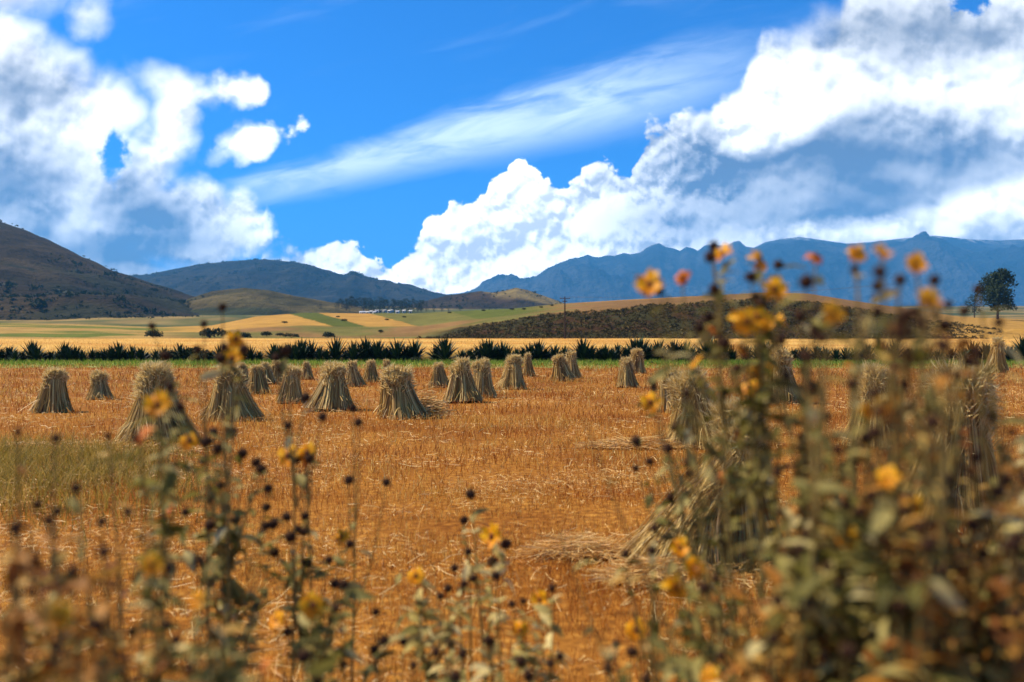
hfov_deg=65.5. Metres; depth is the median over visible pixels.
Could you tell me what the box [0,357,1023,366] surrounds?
verge grass
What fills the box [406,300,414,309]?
eucalyptus tree
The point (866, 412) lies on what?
wild sunflower
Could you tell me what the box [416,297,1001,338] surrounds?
bank scrub
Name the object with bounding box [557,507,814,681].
wild sunflower
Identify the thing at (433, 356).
agave
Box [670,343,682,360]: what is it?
agave
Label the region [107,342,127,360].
agave
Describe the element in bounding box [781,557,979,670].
wild sunflower
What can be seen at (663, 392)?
stook
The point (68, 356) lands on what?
agave
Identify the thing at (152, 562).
wild sunflower
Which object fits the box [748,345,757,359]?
agave
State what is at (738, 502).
wild sunflower
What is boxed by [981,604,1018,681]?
wild sunflower
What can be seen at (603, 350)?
agave
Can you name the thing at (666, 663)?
wild sunflower
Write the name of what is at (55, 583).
wild sunflower
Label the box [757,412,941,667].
wild sunflower
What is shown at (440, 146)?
sky
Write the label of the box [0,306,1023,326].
valley floor
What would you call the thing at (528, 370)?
stook
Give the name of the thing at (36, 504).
wild sunflower
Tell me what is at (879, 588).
wild sunflower
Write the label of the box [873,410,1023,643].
wild sunflower
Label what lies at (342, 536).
wild sunflower
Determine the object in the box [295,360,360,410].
stook
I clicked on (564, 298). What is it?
utility pole
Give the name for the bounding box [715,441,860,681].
wild sunflower
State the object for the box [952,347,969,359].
agave
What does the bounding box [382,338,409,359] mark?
agave
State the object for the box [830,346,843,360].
agave
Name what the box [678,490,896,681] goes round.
wild sunflower
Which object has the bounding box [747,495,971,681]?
wild sunflower
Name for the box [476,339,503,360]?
agave
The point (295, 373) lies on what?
stook
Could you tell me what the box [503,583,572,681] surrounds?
wild sunflower
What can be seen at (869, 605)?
wild sunflower
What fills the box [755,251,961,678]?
wild sunflower
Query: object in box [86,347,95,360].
agave
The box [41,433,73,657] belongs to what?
wild sunflower
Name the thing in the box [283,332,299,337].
bush
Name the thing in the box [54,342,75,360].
agave
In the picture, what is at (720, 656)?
wild sunflower
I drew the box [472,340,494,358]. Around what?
agave
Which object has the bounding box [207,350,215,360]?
agave
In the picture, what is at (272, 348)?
agave
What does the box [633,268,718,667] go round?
wild sunflower
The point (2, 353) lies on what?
agave
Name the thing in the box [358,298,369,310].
eucalyptus tree
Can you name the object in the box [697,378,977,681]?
wild sunflower
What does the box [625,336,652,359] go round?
agave
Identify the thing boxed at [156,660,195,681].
wild sunflower
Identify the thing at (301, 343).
agave
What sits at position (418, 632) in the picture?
wild sunflower
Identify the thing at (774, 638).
wild sunflower
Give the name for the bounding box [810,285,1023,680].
wild sunflower
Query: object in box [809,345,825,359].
agave
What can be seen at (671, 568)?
wild sunflower
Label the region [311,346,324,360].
agave
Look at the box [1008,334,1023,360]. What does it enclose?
agave
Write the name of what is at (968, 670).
wild sunflower
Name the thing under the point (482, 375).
stook
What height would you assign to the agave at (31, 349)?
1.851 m
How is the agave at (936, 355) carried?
on the grass verge
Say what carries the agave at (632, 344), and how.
on the grass verge
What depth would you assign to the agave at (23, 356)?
66.10 m
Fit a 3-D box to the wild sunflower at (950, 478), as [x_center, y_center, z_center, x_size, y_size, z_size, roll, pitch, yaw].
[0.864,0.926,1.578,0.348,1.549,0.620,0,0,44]
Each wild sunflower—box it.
[0,519,172,681]
[0,552,196,681]
[0,587,229,681]
[0,617,249,681]
[0,640,249,681]
[1,573,46,674]
[2,427,48,677]
[21,582,176,681]
[25,514,268,681]
[32,557,223,681]
[33,603,90,681]
[40,482,91,676]
[40,656,74,681]
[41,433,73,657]
[51,544,152,681]
[68,617,129,681]
[90,432,135,681]
[100,507,133,681]
[101,381,198,663]
[106,586,217,681]
[110,626,182,681]
[115,660,217,681]
[133,561,188,681]
[146,481,283,680]
[147,319,225,656]
[149,634,182,681]
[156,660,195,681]
[168,658,274,681]
[170,575,269,681]
[179,425,273,660]
[193,553,316,681]
[206,624,260,681]
[213,303,250,666]
[267,511,362,679]
[267,591,355,681]
[271,344,327,681]
[277,442,321,651]
[285,577,377,681]
[295,647,341,681]
[338,607,404,681]
[343,404,390,681]
[378,634,418,681]
[398,567,472,681]
[458,488,514,681]
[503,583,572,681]
[522,668,534,681]
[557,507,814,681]
[582,645,652,681]
[583,301,859,681]
[591,513,924,681]
[602,662,613,681]
[606,566,840,681]
[611,522,671,681]
[629,611,788,678]
[630,375,714,665]
[630,497,806,681]
[632,442,751,670]
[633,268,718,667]
[645,444,908,679]
[650,535,744,681]
[650,574,966,681]
[676,443,977,681]
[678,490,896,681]
[681,355,801,666]
[689,240,747,675]
[691,477,873,675]
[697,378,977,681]
[701,665,719,681]
[704,250,812,671]
[704,615,980,681]
[705,297,804,658]
[706,273,934,661]
[710,548,810,680]
[711,586,786,681]
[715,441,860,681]
[715,444,861,671]
[719,620,802,681]
[728,299,1000,656]
[734,372,891,633]
[735,242,1023,681]
[735,554,921,654]
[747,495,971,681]
[749,589,830,681]
[754,504,848,673]
[754,536,982,681]
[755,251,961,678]
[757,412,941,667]
[757,474,1023,670]
[760,253,848,563]
[761,477,947,568]
[765,547,833,681]
[766,465,942,681]
[776,429,980,650]
[776,564,841,681]
[781,287,986,662]
[781,482,940,681]
[781,510,991,673]
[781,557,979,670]
[785,530,1023,649]
[787,427,1023,609]
[799,527,907,681]
[801,339,923,631]
[801,363,881,645]
[806,505,897,665]
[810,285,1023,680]
[819,244,1017,681]
[827,556,907,680]
[832,401,935,642]
[832,584,986,681]
[839,626,913,681]
[863,377,951,665]
[864,648,886,677]
[865,370,1016,664]
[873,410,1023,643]
[876,411,956,632]
[900,535,1023,681]
[913,411,977,612]
[921,274,992,632]
[921,443,1023,644]
[926,476,1005,641]
[942,586,1015,681]
[948,554,992,681]
[949,519,999,674]
[955,417,1023,561]
[960,472,1023,681]
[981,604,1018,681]
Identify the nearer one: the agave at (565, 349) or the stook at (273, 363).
the stook at (273, 363)
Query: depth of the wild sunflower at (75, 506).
1.63 m
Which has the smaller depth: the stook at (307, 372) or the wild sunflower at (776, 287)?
the wild sunflower at (776, 287)
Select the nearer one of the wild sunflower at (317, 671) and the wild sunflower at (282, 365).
the wild sunflower at (317, 671)
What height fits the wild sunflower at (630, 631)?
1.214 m
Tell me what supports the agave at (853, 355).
on the grass verge
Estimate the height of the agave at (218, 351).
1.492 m
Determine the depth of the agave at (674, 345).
66.48 m
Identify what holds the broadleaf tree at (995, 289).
on the hillside
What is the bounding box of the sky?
[0,0,1023,293]
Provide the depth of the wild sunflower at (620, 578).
1.85 m
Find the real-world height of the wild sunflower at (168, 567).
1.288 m
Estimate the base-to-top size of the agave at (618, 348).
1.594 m
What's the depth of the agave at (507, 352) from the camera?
65.35 m
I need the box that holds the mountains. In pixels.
[460,231,1023,305]
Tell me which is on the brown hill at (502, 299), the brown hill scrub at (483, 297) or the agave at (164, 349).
the brown hill scrub at (483, 297)
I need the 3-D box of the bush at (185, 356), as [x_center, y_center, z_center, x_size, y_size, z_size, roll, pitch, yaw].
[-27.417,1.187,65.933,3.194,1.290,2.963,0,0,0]
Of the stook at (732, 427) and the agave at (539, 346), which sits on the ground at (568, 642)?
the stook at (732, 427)
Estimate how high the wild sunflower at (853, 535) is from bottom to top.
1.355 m
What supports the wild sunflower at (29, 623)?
on the ground at (568, 642)
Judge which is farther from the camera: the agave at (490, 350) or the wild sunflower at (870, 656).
the agave at (490, 350)
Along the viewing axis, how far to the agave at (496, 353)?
65.59 m
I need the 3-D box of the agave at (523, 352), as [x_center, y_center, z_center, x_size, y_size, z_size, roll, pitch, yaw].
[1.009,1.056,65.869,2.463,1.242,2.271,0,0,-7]
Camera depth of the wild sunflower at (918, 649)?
1.19 m
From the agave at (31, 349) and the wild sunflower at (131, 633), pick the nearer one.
the wild sunflower at (131, 633)
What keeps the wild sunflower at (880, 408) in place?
on the ground at (568, 642)
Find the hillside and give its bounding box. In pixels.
[0,293,1023,338]
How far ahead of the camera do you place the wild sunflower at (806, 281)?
1.80 m
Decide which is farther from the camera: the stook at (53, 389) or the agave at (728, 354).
the agave at (728, 354)
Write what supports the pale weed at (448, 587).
on the ground at (568, 642)
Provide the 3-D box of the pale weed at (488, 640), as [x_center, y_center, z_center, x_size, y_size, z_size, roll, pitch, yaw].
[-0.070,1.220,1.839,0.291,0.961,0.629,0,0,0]
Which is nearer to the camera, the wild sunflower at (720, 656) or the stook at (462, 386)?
the wild sunflower at (720, 656)
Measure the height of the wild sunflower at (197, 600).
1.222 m
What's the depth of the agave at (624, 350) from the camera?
65.93 m
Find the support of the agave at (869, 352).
on the grass verge
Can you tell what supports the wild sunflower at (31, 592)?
on the ground at (568, 642)
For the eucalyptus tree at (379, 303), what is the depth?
912.44 m
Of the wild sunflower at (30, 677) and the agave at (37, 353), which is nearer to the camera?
the wild sunflower at (30, 677)
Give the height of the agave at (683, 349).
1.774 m
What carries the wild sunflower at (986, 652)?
on the ground at (568, 642)
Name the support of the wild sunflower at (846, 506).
on the ground at (568, 642)
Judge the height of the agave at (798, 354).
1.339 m
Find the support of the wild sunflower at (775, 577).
on the ground at (568, 642)
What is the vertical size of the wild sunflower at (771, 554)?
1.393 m
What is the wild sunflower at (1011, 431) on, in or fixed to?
on the ground at (568, 642)
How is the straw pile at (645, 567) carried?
on the ground at (568, 642)
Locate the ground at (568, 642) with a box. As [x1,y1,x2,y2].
[0,360,1023,681]
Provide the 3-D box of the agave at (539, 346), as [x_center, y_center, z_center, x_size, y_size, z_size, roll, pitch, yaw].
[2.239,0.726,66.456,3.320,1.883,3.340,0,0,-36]
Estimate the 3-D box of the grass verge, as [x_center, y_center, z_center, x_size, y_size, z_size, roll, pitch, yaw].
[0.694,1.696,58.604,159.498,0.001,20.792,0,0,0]
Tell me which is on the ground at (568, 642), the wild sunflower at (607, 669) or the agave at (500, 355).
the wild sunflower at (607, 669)
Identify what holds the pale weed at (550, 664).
on the ground at (568, 642)
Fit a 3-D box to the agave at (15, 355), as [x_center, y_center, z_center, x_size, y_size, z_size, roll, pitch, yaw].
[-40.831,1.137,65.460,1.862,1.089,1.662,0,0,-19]
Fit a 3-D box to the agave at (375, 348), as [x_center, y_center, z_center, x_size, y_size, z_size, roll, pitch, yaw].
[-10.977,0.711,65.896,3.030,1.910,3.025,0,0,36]
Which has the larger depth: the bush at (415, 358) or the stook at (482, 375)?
the bush at (415, 358)
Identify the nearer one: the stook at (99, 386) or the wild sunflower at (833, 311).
the wild sunflower at (833, 311)
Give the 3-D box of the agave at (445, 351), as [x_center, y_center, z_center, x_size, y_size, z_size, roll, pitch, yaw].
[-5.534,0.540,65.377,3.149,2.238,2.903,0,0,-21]
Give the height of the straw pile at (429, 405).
0.768 m
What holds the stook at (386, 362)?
on the ground at (568, 642)
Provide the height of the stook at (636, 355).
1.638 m
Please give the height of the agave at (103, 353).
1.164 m
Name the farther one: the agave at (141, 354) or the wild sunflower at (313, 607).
the agave at (141, 354)
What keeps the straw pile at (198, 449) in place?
on the ground at (568, 642)
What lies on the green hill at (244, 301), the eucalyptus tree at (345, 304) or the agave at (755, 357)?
the eucalyptus tree at (345, 304)
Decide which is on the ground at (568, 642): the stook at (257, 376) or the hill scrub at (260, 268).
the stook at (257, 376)
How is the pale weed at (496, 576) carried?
on the ground at (568, 642)
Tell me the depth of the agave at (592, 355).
65.67 m
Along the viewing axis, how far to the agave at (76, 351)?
65.59 m
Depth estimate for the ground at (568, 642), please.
7.67 m
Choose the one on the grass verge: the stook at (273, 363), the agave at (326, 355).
the agave at (326, 355)
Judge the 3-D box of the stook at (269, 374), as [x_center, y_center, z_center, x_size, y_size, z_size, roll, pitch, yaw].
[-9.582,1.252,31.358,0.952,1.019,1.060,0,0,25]
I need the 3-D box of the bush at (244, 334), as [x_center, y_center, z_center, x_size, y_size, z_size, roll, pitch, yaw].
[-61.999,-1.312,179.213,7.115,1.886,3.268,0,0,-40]
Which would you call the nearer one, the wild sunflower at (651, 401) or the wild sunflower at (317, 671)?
the wild sunflower at (317, 671)
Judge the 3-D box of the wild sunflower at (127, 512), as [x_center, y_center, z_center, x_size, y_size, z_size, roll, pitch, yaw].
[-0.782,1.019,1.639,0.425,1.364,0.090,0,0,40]
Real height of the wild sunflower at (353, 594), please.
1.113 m
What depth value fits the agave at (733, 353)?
65.13 m
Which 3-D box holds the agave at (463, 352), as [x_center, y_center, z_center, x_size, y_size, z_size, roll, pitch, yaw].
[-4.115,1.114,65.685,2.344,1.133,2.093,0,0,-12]
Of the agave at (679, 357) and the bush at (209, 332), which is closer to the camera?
the agave at (679, 357)
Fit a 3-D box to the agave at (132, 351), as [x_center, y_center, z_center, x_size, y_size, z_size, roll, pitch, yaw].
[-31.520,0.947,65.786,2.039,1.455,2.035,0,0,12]
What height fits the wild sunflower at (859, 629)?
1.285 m
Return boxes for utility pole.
[560,297,569,338]
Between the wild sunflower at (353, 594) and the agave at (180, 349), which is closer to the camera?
the wild sunflower at (353, 594)
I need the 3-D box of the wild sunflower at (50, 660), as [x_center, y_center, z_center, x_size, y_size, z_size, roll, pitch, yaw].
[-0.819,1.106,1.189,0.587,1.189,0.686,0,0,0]
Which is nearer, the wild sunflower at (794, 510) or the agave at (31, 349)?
the wild sunflower at (794, 510)
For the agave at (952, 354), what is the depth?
65.78 m
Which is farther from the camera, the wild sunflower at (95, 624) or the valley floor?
the valley floor
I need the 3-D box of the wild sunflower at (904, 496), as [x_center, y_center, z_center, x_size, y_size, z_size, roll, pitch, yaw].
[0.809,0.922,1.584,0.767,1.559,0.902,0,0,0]
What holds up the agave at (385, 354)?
on the grass verge
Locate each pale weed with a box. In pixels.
[340,583,460,681]
[393,548,487,681]
[423,570,531,681]
[430,645,468,681]
[467,633,527,681]
[529,617,564,681]
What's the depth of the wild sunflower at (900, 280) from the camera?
1.58 m
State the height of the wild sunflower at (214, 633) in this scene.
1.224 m
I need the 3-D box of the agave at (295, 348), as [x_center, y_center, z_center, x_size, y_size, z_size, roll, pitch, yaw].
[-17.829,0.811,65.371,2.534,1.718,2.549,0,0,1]
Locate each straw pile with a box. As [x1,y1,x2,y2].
[0,437,212,454]
[416,386,455,415]
[512,527,629,564]
[573,435,700,450]
[580,550,751,592]
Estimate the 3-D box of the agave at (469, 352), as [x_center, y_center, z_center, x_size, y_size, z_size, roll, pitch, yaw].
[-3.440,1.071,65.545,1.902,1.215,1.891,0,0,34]
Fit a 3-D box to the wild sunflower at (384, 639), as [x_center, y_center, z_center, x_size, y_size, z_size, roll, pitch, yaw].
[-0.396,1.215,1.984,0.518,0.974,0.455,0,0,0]
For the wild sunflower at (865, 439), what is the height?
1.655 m
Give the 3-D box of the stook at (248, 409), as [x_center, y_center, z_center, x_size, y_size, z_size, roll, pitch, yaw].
[-6.137,1.054,17.220,1.859,1.386,1.420,0,0,29]
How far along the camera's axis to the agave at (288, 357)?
65.63 m
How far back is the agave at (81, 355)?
65.20 m
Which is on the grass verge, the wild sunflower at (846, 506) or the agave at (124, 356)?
the agave at (124, 356)
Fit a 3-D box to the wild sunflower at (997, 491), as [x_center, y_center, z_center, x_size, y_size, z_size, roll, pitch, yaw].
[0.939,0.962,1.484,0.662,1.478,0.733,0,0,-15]
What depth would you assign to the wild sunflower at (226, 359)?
2.39 m
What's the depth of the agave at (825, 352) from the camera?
65.99 m
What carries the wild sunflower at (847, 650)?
on the ground at (568, 642)
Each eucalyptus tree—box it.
[341,298,350,309]
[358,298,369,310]
[375,296,385,311]
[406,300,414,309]
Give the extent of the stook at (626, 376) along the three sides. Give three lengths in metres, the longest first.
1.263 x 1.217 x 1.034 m
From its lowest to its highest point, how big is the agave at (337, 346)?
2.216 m
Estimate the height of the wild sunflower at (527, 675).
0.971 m
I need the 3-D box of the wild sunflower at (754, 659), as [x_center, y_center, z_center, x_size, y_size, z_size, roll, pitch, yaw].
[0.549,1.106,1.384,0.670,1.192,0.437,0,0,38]
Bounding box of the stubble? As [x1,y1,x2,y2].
[0,362,1023,681]
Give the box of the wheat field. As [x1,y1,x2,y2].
[0,338,1019,359]
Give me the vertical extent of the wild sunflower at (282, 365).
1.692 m
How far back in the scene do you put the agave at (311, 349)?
66.69 m
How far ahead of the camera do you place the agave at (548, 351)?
66.71 m
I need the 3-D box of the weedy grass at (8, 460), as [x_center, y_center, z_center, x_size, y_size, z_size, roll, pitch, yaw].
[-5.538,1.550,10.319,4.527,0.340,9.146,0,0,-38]
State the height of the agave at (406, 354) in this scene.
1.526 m
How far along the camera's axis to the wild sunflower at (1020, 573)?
1.37 m
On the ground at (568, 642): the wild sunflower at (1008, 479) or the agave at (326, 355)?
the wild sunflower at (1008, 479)
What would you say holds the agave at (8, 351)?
on the grass verge
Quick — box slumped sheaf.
[612,435,747,575]
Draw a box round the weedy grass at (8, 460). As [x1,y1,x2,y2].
[0,429,224,545]
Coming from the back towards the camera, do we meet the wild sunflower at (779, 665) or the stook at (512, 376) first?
the stook at (512, 376)
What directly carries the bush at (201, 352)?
on the grass verge
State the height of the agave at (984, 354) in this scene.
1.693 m
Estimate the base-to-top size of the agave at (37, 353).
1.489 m
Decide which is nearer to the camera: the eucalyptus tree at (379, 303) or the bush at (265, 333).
the bush at (265, 333)
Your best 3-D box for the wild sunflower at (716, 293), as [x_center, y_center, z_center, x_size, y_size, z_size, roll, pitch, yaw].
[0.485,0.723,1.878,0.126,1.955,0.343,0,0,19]
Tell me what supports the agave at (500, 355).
on the grass verge
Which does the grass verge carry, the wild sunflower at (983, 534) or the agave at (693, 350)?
the agave at (693, 350)
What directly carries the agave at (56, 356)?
on the grass verge
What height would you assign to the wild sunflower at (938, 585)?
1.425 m
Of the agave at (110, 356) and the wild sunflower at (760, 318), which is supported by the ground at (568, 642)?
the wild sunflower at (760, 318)
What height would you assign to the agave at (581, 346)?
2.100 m
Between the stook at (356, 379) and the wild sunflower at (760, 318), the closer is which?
the wild sunflower at (760, 318)
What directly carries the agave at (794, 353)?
on the grass verge
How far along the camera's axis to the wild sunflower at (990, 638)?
1.44 m
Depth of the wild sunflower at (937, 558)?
1.87 m
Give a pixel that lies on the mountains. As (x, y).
(960, 267)
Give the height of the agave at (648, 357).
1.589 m
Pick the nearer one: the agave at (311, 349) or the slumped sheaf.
the slumped sheaf
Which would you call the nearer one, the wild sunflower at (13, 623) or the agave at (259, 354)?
the wild sunflower at (13, 623)
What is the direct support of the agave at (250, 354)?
on the grass verge
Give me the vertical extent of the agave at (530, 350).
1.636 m
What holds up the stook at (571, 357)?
on the ground at (568, 642)
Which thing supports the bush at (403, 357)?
on the grass verge
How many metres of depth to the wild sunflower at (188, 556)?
2.61 m
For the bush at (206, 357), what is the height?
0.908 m
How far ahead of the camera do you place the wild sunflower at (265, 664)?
1.29 m
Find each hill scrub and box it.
[0,219,197,319]
[133,258,437,302]
[421,288,563,308]
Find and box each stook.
[18,366,73,413]
[83,368,115,399]
[109,360,201,441]
[189,364,280,421]
[237,361,248,383]
[246,363,274,393]
[260,361,277,383]
[270,363,303,403]
[271,359,282,381]
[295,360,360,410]
[300,360,313,378]
[345,359,365,386]
[362,359,379,381]
[368,362,435,419]
[380,358,390,375]
[424,361,448,387]
[438,356,488,402]
[471,356,499,397]
[494,353,530,389]
[522,352,535,376]
[550,353,577,381]
[565,349,582,377]
[615,355,639,386]
[629,347,645,373]
[656,366,681,412]
[657,366,714,450]
[699,390,792,564]
[764,344,802,403]
[828,359,914,448]
[860,354,1020,534]
[984,335,1012,372]
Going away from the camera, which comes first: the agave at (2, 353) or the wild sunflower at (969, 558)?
the wild sunflower at (969, 558)
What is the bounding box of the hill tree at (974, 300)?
[964,294,984,317]
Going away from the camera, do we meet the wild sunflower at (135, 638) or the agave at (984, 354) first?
the wild sunflower at (135, 638)
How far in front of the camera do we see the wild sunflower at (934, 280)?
1.67 m
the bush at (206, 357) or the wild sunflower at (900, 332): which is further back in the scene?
the bush at (206, 357)
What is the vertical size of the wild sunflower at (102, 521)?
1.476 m
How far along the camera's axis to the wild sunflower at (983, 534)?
1.70 m
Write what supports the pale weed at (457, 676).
on the ground at (568, 642)
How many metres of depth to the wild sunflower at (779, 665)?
1.49 m
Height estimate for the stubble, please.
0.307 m
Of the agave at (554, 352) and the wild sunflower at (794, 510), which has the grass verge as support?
the agave at (554, 352)
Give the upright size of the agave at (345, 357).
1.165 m
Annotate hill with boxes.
[0,222,199,319]
[130,259,447,305]
[185,288,372,314]
[407,288,562,308]
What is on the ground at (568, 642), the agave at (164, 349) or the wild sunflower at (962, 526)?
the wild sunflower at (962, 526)
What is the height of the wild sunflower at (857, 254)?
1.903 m
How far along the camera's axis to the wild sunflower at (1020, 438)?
1.86 m
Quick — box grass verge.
[0,361,1023,368]
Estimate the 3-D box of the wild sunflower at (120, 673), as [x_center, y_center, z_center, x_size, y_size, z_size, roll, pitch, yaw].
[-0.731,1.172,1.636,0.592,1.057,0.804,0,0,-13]
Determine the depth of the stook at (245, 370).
30.68 m
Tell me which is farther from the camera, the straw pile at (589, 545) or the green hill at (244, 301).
the green hill at (244, 301)
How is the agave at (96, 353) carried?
on the grass verge
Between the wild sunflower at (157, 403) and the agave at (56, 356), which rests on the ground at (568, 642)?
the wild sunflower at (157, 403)
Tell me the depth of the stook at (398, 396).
17.51 m
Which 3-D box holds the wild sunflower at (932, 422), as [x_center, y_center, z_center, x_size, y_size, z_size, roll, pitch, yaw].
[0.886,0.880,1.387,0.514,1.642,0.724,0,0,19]
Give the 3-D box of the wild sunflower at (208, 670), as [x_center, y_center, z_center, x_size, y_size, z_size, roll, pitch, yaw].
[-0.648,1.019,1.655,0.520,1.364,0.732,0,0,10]
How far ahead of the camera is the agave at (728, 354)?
65.07 m
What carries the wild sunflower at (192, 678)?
on the ground at (568, 642)
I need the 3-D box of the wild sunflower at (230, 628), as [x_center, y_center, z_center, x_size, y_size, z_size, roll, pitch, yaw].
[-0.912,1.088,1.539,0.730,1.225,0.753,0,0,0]
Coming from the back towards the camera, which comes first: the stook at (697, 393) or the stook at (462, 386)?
the stook at (462, 386)
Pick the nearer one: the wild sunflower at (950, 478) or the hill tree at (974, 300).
the wild sunflower at (950, 478)
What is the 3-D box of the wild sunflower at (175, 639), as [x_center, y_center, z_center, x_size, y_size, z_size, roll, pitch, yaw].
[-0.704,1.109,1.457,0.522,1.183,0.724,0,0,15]
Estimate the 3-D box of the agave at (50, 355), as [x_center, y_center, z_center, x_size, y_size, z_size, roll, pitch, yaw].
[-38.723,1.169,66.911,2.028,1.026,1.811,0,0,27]
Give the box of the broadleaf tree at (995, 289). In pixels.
[974,267,1018,318]
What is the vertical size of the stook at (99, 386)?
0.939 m
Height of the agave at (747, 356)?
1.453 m
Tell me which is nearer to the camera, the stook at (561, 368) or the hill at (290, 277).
the stook at (561, 368)
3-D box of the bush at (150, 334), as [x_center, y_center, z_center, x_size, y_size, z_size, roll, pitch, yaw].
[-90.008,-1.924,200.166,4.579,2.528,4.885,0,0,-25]
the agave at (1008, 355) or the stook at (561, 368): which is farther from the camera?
the agave at (1008, 355)
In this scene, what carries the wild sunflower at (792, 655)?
on the ground at (568, 642)
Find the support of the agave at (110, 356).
on the grass verge
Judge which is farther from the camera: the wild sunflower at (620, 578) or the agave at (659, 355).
the agave at (659, 355)
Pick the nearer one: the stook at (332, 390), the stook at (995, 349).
the stook at (332, 390)
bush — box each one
[144,329,163,337]
[160,348,194,360]
[182,347,207,359]
[185,353,214,359]
[199,327,226,337]
[220,332,252,337]
[260,331,272,335]
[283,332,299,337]
[322,331,335,337]
[395,356,409,360]
[409,355,421,360]
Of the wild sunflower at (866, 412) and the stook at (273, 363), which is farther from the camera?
the stook at (273, 363)
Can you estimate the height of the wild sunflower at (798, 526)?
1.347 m
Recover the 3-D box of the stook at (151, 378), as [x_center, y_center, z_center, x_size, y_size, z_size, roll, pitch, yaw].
[-6.073,0.971,13.739,1.659,1.458,1.719,-1,-6,-33]
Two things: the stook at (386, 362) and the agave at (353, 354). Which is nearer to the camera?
the stook at (386, 362)
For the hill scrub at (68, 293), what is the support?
on the hill at (25, 255)
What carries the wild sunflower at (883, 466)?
on the ground at (568, 642)
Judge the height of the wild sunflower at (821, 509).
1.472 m
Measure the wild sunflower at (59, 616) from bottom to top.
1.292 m
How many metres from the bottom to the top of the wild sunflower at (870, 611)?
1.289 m
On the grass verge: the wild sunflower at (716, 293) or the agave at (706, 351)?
the agave at (706, 351)
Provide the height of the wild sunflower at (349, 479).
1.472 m
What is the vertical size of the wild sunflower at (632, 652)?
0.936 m
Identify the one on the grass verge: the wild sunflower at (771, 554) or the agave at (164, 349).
the agave at (164, 349)
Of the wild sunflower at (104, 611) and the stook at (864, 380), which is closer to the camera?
the wild sunflower at (104, 611)
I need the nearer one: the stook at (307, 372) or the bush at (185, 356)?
the stook at (307, 372)
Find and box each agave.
[0,346,16,359]
[0,349,7,360]
[7,350,22,360]
[18,340,42,360]
[18,351,27,360]
[26,343,47,360]
[46,350,55,360]
[52,351,60,359]
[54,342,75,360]
[60,346,78,360]
[64,345,86,359]
[75,349,89,360]
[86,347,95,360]
[91,350,102,360]
[94,348,107,360]
[100,346,117,360]
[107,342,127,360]
[119,345,136,359]
[119,349,127,359]
[128,346,151,360]
[145,348,159,359]
[155,345,170,359]
[171,343,185,359]
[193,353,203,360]
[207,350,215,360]
[208,344,228,359]
[242,345,258,359]
[254,351,266,359]
[260,342,280,359]
[271,344,284,359]
[280,342,293,359]
[289,342,307,359]
[293,338,316,359]
[305,340,323,359]
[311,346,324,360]
[317,348,333,360]
[323,335,347,360]
[340,348,348,360]
[342,341,366,360]
[356,337,378,359]
[366,339,389,360]
[375,346,392,359]
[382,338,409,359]
[393,344,421,359]
[402,339,427,357]
[425,344,440,360]
[426,335,458,360]
[453,348,468,357]
[464,348,476,359]
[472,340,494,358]
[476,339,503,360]
[491,347,502,360]
[495,341,511,360]
[502,344,512,358]
[510,346,524,355]
[518,346,536,359]
[520,343,545,359]
[530,339,551,359]
[544,348,550,360]
[546,345,563,357]
[558,345,569,357]
[569,336,595,360]
[579,344,601,360]
[594,345,618,360]
[603,348,623,360]
[611,343,622,360]
[617,344,632,357]
[621,337,649,358]
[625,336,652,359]
[644,345,658,359]
[646,339,671,359]
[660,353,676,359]
[662,339,684,359]
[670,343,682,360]
[673,341,697,360]
[690,346,698,360]
[692,335,715,360]
[715,340,736,358]
[727,344,740,359]
[739,344,752,359]
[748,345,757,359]
[789,348,798,359]
[792,347,814,359]
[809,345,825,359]
[815,346,834,360]
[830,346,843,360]
[839,347,853,359]
[841,346,866,360]
[859,345,875,360]
[892,341,905,359]
[926,342,937,359]
[934,350,946,360]
[946,349,959,359]
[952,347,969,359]
[965,339,981,357]
[976,343,991,360]
[1004,345,1020,360]
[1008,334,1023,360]
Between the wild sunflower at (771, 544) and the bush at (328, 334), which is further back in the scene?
the bush at (328, 334)
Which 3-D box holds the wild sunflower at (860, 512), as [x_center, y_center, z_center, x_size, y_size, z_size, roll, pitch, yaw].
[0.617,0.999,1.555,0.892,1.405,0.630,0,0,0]
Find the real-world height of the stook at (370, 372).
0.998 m
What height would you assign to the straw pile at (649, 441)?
0.321 m
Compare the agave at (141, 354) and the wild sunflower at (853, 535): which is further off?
the agave at (141, 354)
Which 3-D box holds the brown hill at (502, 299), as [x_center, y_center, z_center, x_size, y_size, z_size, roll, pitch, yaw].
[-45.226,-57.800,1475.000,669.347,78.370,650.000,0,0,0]
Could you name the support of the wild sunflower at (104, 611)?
on the ground at (568, 642)
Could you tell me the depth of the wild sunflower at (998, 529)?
1.89 m

